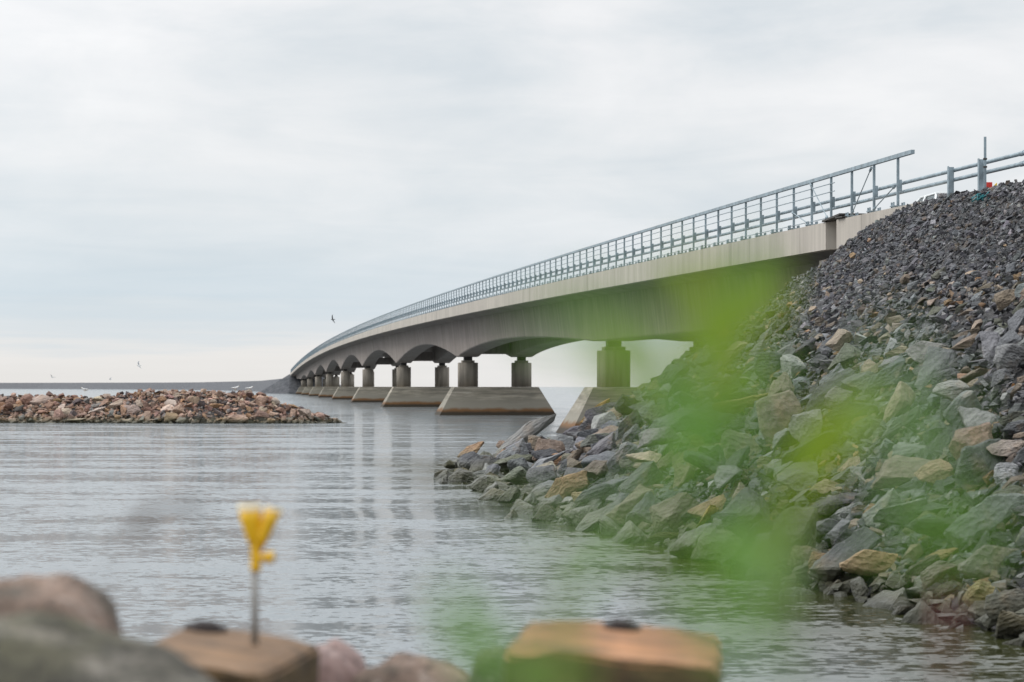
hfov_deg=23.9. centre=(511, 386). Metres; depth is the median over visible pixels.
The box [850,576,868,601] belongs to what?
boulder
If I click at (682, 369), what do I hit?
boulder
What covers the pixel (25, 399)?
granite rock
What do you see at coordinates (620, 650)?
timber beam
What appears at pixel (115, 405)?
granite rock
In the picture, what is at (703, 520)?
boulder
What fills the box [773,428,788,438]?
boulder
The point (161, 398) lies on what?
granite rock
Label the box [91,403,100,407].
granite rock
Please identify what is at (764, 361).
boulder
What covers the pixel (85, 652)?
boulder
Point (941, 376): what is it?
boulder
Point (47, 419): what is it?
granite rock
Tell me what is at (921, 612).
boulder
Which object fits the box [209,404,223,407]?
granite rock
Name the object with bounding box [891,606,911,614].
boulder
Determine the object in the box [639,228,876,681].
weed
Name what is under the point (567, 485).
boulder
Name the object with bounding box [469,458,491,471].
boulder
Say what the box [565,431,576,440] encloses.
boulder
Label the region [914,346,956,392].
boulder
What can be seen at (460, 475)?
boulder
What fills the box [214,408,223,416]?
granite rock
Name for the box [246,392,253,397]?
granite rock
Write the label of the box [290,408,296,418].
granite rock
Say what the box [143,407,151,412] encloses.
granite rock
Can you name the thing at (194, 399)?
granite rock
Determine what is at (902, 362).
boulder
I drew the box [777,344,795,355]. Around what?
boulder
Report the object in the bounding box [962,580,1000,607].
boulder
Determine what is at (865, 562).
boulder
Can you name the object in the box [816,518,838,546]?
boulder
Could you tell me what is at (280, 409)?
granite rock
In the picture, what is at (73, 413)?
granite rock
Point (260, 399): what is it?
granite rock
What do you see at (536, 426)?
boulder
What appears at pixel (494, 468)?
boulder
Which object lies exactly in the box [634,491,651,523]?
boulder
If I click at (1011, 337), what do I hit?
boulder
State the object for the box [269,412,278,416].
granite rock
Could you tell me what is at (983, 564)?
boulder
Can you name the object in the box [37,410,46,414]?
granite rock
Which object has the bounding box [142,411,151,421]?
granite rock
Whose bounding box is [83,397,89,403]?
granite rock
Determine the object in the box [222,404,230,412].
granite rock
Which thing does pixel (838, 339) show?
boulder
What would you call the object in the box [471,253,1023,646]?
bedding stones
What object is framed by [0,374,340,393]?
causeway
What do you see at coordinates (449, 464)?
boulder
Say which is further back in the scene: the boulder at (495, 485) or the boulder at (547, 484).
the boulder at (495, 485)
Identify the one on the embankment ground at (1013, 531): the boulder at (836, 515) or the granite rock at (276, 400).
the boulder at (836, 515)
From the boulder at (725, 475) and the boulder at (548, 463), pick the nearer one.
the boulder at (725, 475)
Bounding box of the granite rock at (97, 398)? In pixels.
[91,396,103,400]
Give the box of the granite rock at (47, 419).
[41,416,51,422]
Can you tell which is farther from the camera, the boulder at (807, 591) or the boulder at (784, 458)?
the boulder at (784, 458)
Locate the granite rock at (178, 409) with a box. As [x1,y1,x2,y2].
[172,404,184,414]
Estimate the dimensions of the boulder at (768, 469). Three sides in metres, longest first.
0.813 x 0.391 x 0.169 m
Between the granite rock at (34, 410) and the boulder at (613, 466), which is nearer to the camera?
the boulder at (613, 466)
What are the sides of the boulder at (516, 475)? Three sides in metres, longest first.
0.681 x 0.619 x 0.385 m
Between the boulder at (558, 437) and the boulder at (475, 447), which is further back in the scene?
the boulder at (475, 447)
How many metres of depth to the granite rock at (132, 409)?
139.33 m
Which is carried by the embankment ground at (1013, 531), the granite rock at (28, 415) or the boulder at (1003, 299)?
the boulder at (1003, 299)
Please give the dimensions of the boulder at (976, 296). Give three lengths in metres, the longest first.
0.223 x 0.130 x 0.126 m
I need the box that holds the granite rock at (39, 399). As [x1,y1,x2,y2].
[29,394,53,406]
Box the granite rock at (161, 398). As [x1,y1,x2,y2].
[157,396,166,401]
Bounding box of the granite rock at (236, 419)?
[227,414,248,423]
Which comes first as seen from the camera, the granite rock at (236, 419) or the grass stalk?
the grass stalk
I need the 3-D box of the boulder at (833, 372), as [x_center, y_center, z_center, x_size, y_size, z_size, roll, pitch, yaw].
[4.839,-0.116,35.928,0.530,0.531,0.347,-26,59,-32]
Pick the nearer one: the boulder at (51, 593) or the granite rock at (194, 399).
the boulder at (51, 593)
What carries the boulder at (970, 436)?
on the embankment ground at (1013, 531)
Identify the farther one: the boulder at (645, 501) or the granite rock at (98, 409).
the granite rock at (98, 409)
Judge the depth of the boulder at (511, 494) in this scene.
43.68 m
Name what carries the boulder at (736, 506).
on the embankment ground at (1013, 531)
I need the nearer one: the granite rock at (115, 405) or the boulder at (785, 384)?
the boulder at (785, 384)
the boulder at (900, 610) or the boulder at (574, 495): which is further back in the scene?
the boulder at (574, 495)
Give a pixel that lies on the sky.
(191, 190)
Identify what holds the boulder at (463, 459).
on the embankment ground at (1013, 531)
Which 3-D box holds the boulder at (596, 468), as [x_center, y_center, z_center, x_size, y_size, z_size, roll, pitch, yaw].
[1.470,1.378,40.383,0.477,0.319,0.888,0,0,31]
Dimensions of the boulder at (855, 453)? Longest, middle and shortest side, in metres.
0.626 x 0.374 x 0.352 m
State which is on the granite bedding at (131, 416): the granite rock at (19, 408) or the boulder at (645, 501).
the granite rock at (19, 408)
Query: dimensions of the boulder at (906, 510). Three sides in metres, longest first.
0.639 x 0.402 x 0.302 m
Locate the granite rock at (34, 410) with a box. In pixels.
[32,408,46,412]
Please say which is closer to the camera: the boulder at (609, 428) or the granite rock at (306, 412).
the boulder at (609, 428)
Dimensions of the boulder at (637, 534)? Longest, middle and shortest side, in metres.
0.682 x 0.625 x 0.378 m
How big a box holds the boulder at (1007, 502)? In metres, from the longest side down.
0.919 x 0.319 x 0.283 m
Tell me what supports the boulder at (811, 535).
on the embankment ground at (1013, 531)
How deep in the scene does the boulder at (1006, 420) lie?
26.82 m
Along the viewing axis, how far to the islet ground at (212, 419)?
139.67 m
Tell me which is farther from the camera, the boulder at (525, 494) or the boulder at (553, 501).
the boulder at (525, 494)
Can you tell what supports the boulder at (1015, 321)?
on the embankment ground at (1013, 531)
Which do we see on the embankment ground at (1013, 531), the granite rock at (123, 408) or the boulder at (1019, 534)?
the boulder at (1019, 534)
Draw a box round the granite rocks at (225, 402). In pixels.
[0,390,332,423]
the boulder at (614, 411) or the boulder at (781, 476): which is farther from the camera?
the boulder at (614, 411)
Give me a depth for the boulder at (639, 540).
32.28 m
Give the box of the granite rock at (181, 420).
[176,416,186,423]
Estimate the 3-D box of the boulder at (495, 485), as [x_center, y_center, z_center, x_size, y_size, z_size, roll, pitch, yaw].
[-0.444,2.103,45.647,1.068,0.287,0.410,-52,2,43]
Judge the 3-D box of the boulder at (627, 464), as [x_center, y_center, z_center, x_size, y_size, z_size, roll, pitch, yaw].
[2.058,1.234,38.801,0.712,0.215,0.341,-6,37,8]
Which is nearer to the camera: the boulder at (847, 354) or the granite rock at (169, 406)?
the boulder at (847, 354)
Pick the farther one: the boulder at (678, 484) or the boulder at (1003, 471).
the boulder at (678, 484)
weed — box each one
[435,529,635,681]
[481,283,756,681]
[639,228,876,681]
[860,322,1017,681]
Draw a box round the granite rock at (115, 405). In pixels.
[108,399,122,409]
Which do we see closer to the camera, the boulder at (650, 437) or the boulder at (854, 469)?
the boulder at (854, 469)
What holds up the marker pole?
attached to the guardrail
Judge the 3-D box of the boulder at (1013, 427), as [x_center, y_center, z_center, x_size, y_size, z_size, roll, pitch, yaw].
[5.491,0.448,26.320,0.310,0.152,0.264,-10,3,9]
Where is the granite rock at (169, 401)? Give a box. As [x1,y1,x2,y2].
[164,399,176,405]
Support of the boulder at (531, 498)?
on the embankment ground at (1013, 531)
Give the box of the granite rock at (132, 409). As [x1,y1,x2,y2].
[124,405,140,414]
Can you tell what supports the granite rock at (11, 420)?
on the granite bedding at (131, 416)
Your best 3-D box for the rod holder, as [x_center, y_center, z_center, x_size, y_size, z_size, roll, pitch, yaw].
[-0.463,0.361,4.446,0.083,0.292,0.044,0,0,0]
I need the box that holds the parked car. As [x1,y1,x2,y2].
[917,192,946,201]
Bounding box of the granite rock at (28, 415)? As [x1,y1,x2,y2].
[25,412,32,418]
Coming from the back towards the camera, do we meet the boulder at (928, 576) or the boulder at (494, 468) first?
the boulder at (494, 468)
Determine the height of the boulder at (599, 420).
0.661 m
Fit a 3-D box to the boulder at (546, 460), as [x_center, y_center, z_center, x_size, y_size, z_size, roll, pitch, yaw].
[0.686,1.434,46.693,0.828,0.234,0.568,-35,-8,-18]
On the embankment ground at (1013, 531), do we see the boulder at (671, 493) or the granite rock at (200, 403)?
the boulder at (671, 493)
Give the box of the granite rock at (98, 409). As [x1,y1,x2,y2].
[88,407,105,412]
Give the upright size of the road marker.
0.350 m
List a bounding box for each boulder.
[0,573,121,634]
[0,612,212,681]
[316,638,365,681]
[352,652,468,681]
[434,470,442,476]
[435,469,450,478]
[439,477,447,483]
[444,460,454,468]
[448,468,472,481]
[457,441,483,457]
[457,451,479,467]
[466,456,498,469]
[467,670,486,681]
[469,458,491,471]
[470,475,493,490]
[477,488,505,499]
[480,451,492,456]
[482,482,498,494]
[483,464,500,475]
[487,475,506,485]
[493,454,533,474]
[496,413,555,452]
[496,438,528,458]
[496,440,504,448]
[497,487,520,502]
[501,466,528,483]
[504,509,517,517]
[507,457,529,470]
[510,499,533,513]
[521,492,529,500]
[524,492,537,506]
[526,442,531,450]
[526,464,557,488]
[528,435,542,448]
[531,448,557,458]
[531,451,565,467]
[531,480,553,494]
[532,438,565,461]
[533,505,554,517]
[536,461,556,469]
[536,494,561,511]
[544,470,589,499]
[550,434,572,440]
[552,453,561,464]
[556,449,581,469]
[557,459,566,474]
[561,440,574,448]
[561,460,582,476]
[561,496,571,501]
[562,426,578,434]
[562,507,573,511]
[563,467,592,482]
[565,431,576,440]
[567,457,578,466]
[571,492,580,500]
[571,505,596,510]
[573,483,619,507]
[575,440,590,452]
[577,419,591,431]
[577,428,597,437]
[580,398,609,423]
[580,433,614,447]
[581,451,615,467]
[581,460,608,477]
[584,402,616,420]
[587,432,615,454]
[591,411,616,429]
[594,425,617,433]
[596,434,605,439]
[600,501,620,508]
[604,476,628,485]
[606,442,645,475]
[607,407,622,416]
[610,528,645,541]
[613,493,628,502]
[614,394,632,415]
[614,484,648,507]
[617,411,642,439]
[618,459,636,470]
[618,462,653,493]
[619,439,637,448]
[621,425,637,442]
[625,451,655,462]
[629,537,643,543]
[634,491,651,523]
[637,427,679,448]
[642,400,654,415]
[642,405,658,424]
[648,418,657,428]
[648,532,678,540]
[664,490,695,498]
[668,363,689,376]
[669,492,699,536]
[669,523,707,553]
[673,477,693,488]
[687,494,726,518]
[691,527,719,561]
[696,509,706,527]
[703,459,723,474]
[707,481,728,497]
[713,454,724,461]
[714,465,738,488]
[724,489,769,529]
[725,434,759,459]
[725,446,749,487]
[731,416,752,430]
[731,482,742,499]
[750,407,758,422]
[753,351,781,376]
[756,390,802,442]
[763,461,780,474]
[768,373,794,395]
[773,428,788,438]
[773,463,786,481]
[776,468,788,486]
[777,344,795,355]
[780,354,805,379]
[781,450,789,464]
[786,506,817,564]
[788,410,812,429]
[792,587,814,594]
[796,337,815,358]
[802,546,822,564]
[805,367,854,411]
[807,551,825,577]
[809,526,879,581]
[813,492,858,517]
[815,334,833,352]
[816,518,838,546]
[819,363,842,384]
[824,386,842,399]
[825,329,852,350]
[828,343,861,369]
[829,502,862,520]
[832,529,854,546]
[838,444,865,465]
[839,549,897,575]
[840,456,860,470]
[842,371,876,386]
[846,466,867,487]
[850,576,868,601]
[861,489,884,500]
[862,488,901,515]
[863,587,907,609]
[864,362,879,372]
[870,355,904,377]
[871,458,929,489]
[875,499,924,520]
[878,405,918,442]
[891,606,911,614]
[900,600,940,623]
[904,383,915,409]
[904,555,939,584]
[906,341,948,362]
[911,517,949,535]
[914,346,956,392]
[916,324,934,340]
[917,386,940,415]
[917,442,927,457]
[920,560,957,589]
[923,425,957,457]
[924,461,954,485]
[932,368,957,382]
[933,380,969,398]
[940,399,944,408]
[944,299,951,304]
[951,422,993,459]
[955,438,1007,497]
[956,390,981,424]
[957,545,1018,578]
[958,406,997,427]
[961,368,987,383]
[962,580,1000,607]
[970,291,983,300]
[974,493,1023,512]
[979,331,1000,363]
[984,588,1023,622]
[986,439,1023,456]
[991,368,1013,386]
[991,485,1023,494]
[993,344,1023,373]
[993,462,1018,484]
[994,289,1015,310]
[995,610,1023,637]
[997,330,1021,345]
[998,411,1023,425]
[1002,420,1023,434]
[1007,308,1023,333]
[1016,529,1023,556]
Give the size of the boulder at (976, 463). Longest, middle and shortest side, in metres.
0.736 x 0.614 x 0.610 m
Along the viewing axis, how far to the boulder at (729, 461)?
33.50 m
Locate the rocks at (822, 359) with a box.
[434,185,1023,577]
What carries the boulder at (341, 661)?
on the shore ground
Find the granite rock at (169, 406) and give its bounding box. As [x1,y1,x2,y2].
[160,404,173,410]
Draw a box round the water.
[0,387,1023,681]
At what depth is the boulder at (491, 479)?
48.05 m
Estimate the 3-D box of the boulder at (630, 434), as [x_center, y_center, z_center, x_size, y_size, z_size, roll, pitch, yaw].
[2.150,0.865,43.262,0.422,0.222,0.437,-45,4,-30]
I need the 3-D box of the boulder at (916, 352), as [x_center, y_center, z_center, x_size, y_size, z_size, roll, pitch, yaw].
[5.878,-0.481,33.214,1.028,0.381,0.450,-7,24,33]
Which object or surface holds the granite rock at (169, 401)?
on the granite bedding at (131, 416)
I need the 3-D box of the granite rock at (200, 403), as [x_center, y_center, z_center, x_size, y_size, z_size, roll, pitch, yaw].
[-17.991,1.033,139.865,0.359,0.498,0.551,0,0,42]
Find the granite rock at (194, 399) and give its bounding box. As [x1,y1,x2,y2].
[187,396,199,403]
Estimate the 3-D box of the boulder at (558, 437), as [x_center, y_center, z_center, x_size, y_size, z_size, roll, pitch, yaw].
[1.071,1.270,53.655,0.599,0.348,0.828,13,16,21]
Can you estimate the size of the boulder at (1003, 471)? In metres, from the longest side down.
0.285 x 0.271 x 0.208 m
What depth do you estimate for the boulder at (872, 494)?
27.68 m
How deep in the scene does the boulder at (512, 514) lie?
38.77 m
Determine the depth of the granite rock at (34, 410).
140.66 m
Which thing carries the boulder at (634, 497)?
on the embankment ground at (1013, 531)
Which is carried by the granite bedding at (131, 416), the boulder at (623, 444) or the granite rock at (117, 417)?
the granite rock at (117, 417)
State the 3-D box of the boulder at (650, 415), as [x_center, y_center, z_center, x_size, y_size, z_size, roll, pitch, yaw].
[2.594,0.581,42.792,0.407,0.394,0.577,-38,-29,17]
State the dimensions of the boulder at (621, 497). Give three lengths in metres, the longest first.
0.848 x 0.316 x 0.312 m
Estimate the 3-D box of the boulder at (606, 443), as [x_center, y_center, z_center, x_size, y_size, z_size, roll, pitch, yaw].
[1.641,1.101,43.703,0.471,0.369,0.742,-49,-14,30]
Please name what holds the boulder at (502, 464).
on the embankment ground at (1013, 531)
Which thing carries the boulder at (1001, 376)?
on the embankment ground at (1013, 531)
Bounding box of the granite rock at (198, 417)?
[196,414,201,422]
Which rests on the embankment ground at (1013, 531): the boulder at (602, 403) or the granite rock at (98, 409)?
the boulder at (602, 403)
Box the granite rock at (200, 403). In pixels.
[197,400,205,407]
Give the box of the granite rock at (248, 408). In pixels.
[245,406,252,411]
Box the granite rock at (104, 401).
[99,399,108,405]
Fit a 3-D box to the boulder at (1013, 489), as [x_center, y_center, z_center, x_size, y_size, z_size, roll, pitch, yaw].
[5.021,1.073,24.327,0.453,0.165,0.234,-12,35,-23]
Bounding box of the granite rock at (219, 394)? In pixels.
[216,391,222,397]
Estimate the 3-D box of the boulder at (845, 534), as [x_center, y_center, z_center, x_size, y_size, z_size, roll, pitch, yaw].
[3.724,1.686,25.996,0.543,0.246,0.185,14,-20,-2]
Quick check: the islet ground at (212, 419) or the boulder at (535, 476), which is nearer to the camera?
the boulder at (535, 476)
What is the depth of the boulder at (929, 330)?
34.60 m
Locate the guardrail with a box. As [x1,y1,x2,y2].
[335,150,1023,341]
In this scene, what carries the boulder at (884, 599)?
on the embankment ground at (1013, 531)
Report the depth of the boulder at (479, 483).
48.70 m
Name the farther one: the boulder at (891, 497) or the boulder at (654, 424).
the boulder at (654, 424)
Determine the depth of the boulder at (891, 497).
26.61 m
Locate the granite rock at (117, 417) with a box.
[114,414,120,419]
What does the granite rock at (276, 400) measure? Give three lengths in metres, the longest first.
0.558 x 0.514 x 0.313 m
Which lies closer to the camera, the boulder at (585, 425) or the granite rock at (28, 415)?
the boulder at (585, 425)
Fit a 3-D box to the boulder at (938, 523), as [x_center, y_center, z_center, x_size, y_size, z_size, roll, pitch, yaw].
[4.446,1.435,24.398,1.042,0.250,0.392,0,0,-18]
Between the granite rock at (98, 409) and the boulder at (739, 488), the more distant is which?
the granite rock at (98, 409)
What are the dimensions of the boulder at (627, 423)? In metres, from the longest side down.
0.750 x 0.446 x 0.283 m
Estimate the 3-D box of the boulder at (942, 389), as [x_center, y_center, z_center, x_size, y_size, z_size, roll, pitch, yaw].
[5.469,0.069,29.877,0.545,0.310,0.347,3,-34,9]
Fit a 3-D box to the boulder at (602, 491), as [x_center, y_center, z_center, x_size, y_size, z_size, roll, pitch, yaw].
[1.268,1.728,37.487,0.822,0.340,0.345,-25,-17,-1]
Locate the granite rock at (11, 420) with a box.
[8,418,16,422]
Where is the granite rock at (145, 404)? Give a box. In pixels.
[143,401,149,407]
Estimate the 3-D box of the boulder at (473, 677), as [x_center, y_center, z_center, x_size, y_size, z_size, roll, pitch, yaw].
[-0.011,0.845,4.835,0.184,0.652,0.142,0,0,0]
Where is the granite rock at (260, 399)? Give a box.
[256,395,266,405]
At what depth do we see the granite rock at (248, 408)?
138.66 m
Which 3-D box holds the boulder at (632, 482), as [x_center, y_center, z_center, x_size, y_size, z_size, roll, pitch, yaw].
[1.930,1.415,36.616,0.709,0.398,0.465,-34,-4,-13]
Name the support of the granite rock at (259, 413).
on the granite bedding at (131, 416)
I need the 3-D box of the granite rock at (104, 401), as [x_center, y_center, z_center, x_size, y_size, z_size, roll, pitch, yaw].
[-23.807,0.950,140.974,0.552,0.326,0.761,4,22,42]
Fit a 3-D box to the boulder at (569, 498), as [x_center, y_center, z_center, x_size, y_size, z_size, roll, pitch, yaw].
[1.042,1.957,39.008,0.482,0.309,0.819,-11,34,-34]
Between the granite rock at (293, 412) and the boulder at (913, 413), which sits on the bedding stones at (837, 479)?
the boulder at (913, 413)
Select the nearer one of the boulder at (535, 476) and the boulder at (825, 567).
the boulder at (825, 567)
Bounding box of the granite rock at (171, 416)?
[164,412,177,422]
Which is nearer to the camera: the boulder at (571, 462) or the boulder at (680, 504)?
the boulder at (680, 504)
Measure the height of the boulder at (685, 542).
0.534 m
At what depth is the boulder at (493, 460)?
55.51 m
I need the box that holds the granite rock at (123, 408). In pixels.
[120,405,126,413]
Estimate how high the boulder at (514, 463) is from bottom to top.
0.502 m
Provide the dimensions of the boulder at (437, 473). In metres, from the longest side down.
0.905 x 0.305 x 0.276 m
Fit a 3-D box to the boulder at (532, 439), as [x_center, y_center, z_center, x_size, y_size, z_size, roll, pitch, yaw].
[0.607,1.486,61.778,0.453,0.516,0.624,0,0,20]
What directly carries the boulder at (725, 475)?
on the embankment ground at (1013, 531)
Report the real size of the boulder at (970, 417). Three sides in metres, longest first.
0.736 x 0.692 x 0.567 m
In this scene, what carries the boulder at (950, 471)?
on the embankment ground at (1013, 531)
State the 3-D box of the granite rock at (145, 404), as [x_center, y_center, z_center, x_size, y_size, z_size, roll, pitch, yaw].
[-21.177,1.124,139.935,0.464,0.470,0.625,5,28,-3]
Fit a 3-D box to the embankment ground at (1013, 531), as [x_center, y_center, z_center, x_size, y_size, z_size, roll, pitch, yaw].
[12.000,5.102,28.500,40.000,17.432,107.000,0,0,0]
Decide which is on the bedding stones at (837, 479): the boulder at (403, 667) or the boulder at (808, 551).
the boulder at (808, 551)
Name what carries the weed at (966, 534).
on the shore ground
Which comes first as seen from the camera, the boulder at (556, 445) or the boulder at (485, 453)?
the boulder at (556, 445)
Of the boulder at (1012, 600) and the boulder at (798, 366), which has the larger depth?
the boulder at (798, 366)
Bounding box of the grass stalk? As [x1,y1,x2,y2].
[51,502,211,681]
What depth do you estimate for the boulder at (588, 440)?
45.69 m
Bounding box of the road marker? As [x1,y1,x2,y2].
[986,182,996,187]
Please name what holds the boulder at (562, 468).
on the embankment ground at (1013, 531)
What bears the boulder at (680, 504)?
on the embankment ground at (1013, 531)
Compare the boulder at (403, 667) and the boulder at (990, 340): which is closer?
the boulder at (403, 667)
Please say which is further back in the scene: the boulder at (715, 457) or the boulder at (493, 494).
the boulder at (493, 494)
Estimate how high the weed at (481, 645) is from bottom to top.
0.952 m
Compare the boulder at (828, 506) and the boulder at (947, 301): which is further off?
the boulder at (947, 301)
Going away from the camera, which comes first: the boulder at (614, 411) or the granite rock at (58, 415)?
the boulder at (614, 411)
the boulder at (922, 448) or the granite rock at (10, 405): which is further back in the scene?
the granite rock at (10, 405)
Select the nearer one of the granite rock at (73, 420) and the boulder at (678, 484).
the boulder at (678, 484)
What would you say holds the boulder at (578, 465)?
on the bedding stones at (837, 479)
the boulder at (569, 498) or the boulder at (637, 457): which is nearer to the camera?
the boulder at (637, 457)
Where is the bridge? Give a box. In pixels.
[290,150,920,432]
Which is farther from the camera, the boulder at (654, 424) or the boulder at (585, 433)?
the boulder at (585, 433)
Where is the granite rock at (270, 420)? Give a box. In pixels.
[267,418,275,423]
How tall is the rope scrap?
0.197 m
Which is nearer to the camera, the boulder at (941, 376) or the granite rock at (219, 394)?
the boulder at (941, 376)
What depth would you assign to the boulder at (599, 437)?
44.32 m
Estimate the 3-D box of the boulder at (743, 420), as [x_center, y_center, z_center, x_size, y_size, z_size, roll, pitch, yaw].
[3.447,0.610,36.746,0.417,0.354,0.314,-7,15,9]
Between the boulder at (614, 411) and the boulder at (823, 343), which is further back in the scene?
the boulder at (614, 411)
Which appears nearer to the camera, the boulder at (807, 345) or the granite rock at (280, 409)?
the boulder at (807, 345)
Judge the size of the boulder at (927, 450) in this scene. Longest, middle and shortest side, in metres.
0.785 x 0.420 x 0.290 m
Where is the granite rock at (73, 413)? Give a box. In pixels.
[68,410,76,418]
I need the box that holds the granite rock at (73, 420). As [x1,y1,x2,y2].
[65,418,86,421]
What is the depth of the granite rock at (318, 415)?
138.92 m
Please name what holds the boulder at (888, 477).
on the embankment ground at (1013, 531)
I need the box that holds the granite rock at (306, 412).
[297,409,310,417]
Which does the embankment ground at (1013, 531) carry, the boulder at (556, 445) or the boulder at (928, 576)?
the boulder at (556, 445)
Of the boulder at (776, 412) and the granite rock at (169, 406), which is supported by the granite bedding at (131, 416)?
the granite rock at (169, 406)
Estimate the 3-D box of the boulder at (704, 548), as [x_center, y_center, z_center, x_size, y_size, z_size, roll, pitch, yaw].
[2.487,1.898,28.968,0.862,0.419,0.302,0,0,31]
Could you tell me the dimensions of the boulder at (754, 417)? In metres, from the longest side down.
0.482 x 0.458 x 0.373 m
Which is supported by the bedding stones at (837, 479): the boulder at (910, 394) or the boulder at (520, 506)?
the boulder at (520, 506)
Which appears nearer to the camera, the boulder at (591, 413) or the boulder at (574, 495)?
the boulder at (574, 495)
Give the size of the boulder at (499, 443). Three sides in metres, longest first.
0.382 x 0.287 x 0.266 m
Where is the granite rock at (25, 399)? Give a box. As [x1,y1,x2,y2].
[20,395,32,406]
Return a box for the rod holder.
[237,503,282,644]
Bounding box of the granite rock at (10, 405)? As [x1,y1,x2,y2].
[4,402,13,408]
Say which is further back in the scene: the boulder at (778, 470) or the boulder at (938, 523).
the boulder at (778, 470)
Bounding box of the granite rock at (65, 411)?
[61,408,71,415]
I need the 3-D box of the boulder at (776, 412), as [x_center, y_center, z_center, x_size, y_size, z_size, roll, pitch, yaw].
[3.876,0.572,34.925,0.762,0.867,0.620,-18,-16,-11]
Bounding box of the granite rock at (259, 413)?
[254,410,268,417]
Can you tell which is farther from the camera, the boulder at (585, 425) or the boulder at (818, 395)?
the boulder at (585, 425)
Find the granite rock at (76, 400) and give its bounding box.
[72,398,82,404]
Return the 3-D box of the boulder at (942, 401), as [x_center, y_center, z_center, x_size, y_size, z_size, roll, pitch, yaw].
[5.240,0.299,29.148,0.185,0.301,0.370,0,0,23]
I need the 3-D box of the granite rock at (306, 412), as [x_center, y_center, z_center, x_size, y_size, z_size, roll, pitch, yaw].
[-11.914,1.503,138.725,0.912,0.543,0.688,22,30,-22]
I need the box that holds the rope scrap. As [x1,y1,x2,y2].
[971,192,989,201]
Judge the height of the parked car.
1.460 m
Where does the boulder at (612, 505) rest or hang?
on the bedding stones at (837, 479)
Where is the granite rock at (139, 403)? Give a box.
[135,400,142,406]
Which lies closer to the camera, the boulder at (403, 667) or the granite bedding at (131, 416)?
the boulder at (403, 667)
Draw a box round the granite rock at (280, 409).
[275,407,284,412]
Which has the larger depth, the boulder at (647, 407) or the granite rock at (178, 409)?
the granite rock at (178, 409)
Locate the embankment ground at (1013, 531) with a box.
[666,192,1023,628]
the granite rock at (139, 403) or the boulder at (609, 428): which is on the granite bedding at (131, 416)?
the granite rock at (139, 403)
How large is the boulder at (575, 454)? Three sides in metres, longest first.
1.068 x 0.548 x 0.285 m
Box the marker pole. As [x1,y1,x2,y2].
[983,137,986,187]
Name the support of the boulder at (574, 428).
on the embankment ground at (1013, 531)
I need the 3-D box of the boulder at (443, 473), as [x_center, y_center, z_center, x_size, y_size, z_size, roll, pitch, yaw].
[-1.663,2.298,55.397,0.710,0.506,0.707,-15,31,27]
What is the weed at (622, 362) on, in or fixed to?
on the shore ground
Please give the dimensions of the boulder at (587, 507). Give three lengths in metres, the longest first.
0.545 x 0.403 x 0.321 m
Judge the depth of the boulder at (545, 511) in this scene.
37.79 m
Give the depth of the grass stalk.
1.36 m
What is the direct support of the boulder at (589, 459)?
on the bedding stones at (837, 479)
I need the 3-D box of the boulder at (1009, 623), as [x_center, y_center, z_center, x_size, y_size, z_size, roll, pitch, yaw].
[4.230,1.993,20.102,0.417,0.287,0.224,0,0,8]
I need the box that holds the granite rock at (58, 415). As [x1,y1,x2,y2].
[52,409,62,421]
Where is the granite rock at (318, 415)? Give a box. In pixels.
[315,413,324,419]
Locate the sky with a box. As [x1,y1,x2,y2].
[0,0,1023,386]
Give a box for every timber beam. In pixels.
[156,620,319,681]
[511,619,721,681]
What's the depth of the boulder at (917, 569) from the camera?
23.51 m
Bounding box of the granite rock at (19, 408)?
[12,405,23,411]
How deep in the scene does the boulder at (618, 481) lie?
38.20 m
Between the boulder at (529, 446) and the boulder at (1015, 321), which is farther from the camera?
the boulder at (529, 446)
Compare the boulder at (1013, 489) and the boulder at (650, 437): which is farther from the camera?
the boulder at (650, 437)
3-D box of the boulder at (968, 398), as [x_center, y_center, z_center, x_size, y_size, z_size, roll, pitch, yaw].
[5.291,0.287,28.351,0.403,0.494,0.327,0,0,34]
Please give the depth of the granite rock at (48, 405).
141.32 m
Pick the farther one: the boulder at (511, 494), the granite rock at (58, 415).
the granite rock at (58, 415)
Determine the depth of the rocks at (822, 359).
37.57 m
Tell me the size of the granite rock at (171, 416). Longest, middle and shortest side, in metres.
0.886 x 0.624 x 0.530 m
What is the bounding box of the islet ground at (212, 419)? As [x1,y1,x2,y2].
[0,397,319,422]
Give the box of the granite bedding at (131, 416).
[0,390,332,423]
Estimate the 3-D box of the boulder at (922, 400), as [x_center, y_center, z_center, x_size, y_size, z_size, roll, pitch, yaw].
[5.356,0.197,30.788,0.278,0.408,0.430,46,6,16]
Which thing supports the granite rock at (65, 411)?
on the granite bedding at (131, 416)
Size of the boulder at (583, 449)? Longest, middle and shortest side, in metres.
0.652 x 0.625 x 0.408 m
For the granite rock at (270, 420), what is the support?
on the granite bedding at (131, 416)
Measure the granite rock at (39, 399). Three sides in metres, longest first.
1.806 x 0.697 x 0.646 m
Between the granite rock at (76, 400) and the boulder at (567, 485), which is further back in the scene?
the granite rock at (76, 400)
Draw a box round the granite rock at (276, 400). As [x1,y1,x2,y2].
[271,397,280,403]
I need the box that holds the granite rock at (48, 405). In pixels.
[45,401,53,409]
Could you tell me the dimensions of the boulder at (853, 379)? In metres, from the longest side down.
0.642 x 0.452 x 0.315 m
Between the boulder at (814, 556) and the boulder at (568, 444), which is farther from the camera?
the boulder at (568, 444)

